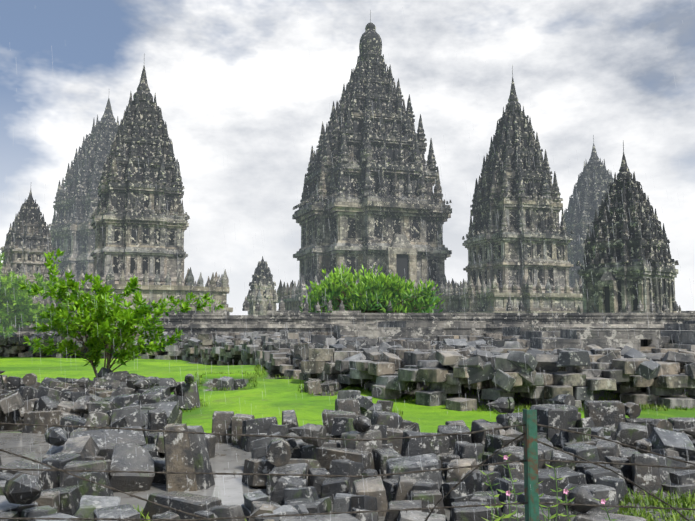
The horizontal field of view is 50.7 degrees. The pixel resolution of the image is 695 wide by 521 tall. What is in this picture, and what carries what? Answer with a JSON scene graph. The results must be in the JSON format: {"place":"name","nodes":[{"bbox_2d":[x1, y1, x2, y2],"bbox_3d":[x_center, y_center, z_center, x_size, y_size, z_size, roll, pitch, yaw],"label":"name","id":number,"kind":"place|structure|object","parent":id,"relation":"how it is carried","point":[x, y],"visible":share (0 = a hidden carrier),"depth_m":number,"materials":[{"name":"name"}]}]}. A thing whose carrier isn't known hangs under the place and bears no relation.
{"place":"outdoors","nodes":[
{"label":"outdoors","id":0,"kind":"place"},
{"bbox_2d":[0,347,694,520],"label":"ground","id":1,"kind":"structure","parent":0,"point":[271,397],"depth_m":14.85,"materials":[{"name":"green plant"}]},
{"bbox_2d":[0,253,87,338],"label":"shrub","id":2,"kind":"object","parent":1,"relation":"on","point":[19,307],"visible":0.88,"depth_m":37.14,"materials":[{"name":"green plant"}]},
{"bbox_2d":[18,248,223,376],"bbox_3d":[-5.214,1.271,16.134,4.257,3.148,2.731,-2,-5,18],"label":"tree","id":3,"kind":"object","parent":1,"relation":"on","point":[93,318],"visible":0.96,"depth_m":16.08,"materials":[{"name":"green plant"}]},
{"bbox_2d":[0,409,694,520],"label":"wire fence","id":4,"kind":"object","parent":1,"relation":"on","point":[530,461],"visible":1,"depth_m":3.39,"materials":[{"name":"metal"}]},
{"bbox_2d":[0,367,694,520],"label":"rubble","id":5,"kind":"object","parent":1,"relation":"on","point":[106,397],"visible":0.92,"depth_m":7.62,"materials":[{"name":"stone"}]},
{"bbox_2d":[126,364,694,520],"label":"grass tufts","id":6,"kind":"object","parent":1,"relation":"on","point":[686,501],"visible":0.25,"depth_m":6.96,"materials":[{"name":"green plant"}]},
{"bbox_2d":[334,320,694,351],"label":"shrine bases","id":7,"kind":"object","parent":1,"relation":"on","point":[682,335],"visible":0.48,"depth_m":26.30,"materials":[{"name":"stone"}]},
{"bbox_2d":[481,454,617,520],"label":"flowering plants","id":8,"kind":"object","parent":1,"relation":"on","point":[565,491],"visible":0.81,"depth_m":4.66,"materials":[{"name":"green plant"}]},
{"bbox_2d":[0,0,694,314],"label":"sky","id":9,"kind":"structure","parent":0,"point":[245,90],"materials":[{"name":"white"}]},
{"label":"ground","id":10,"kind":"structure","parent":0,"visible":0},
{"bbox_2d":[0,189,60,307],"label":"temple","id":11,"kind":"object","parent":10,"relation":"on","point":[28,243],"visible":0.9,"depth_m":102.94,"materials":[{"name":"stone"}]},
{"bbox_2d":[46,98,118,283],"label":"temple","id":12,"kind":"structure","parent":10,"relation":"on","point":[72,230],"depth_m":126.99,"materials":[{"name":"stone"}]},
{"bbox_2d":[43,53,232,314],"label":"temple","id":13,"kind":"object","parent":10,"relation":"on","point":[139,222],"visible":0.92,"depth_m":91.16,"materials":[{"name":"stone"}]},
{"bbox_2d":[247,256,277,314],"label":"shrine","id":14,"kind":"object","parent":10,"relation":"on","point":[262,284],"visible":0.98,"depth_m":86.75,"materials":[{"name":"stone"}]},
{"bbox_2d":[0,330,694,410],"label":"stone rubble","id":15,"kind":"object","parent":10,"relation":"on","point":[271,352],"visible":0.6,"depth_m":16.30,"materials":[{"name":"stone"}]},
{"bbox_2d":[12,297,694,337],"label":"perimeter wall","id":16,"kind":"structure","parent":10,"relation":"on","point":[191,322],"depth_m":45.27,"materials":[{"name":"stone"}]},
{"bbox_2d":[276,10,467,312],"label":"temple","id":17,"kind":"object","parent":10,"relation":"on","point":[369,199],"visible":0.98,"depth_m":108.92,"materials":[{"name":"stone"}]},
{"bbox_2d":[299,263,444,312],"bbox_3d":[1.649,3.025,48.324,9.685,5.905,6.595,0,-5,-1],"label":"bush","id":18,"kind":"object","parent":10,"relation":"on","point":[372,292],"visible":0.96,"depth_m":46.99,"materials":[{"name":"green plant"}]},
{"bbox_2d":[435,65,582,312],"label":"temple","id":19,"kind":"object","parent":10,"relation":"on","point":[519,238],"visible":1,"depth_m":96.69,"materials":[{"name":"stone"}]},
{"bbox_2d":[564,135,613,287],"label":"temple","id":20,"kind":"structure","parent":10,"relation":"on","point":[595,178],"depth_m":124.14,"materials":[{"name":"stone"}]},
{"bbox_2d":[576,142,680,312],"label":"temple","id":21,"kind":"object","parent":10,"relation":"on","point":[631,261],"visible":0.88,"depth_m":68.42,"materials":[{"name":"stone"}]}
]}

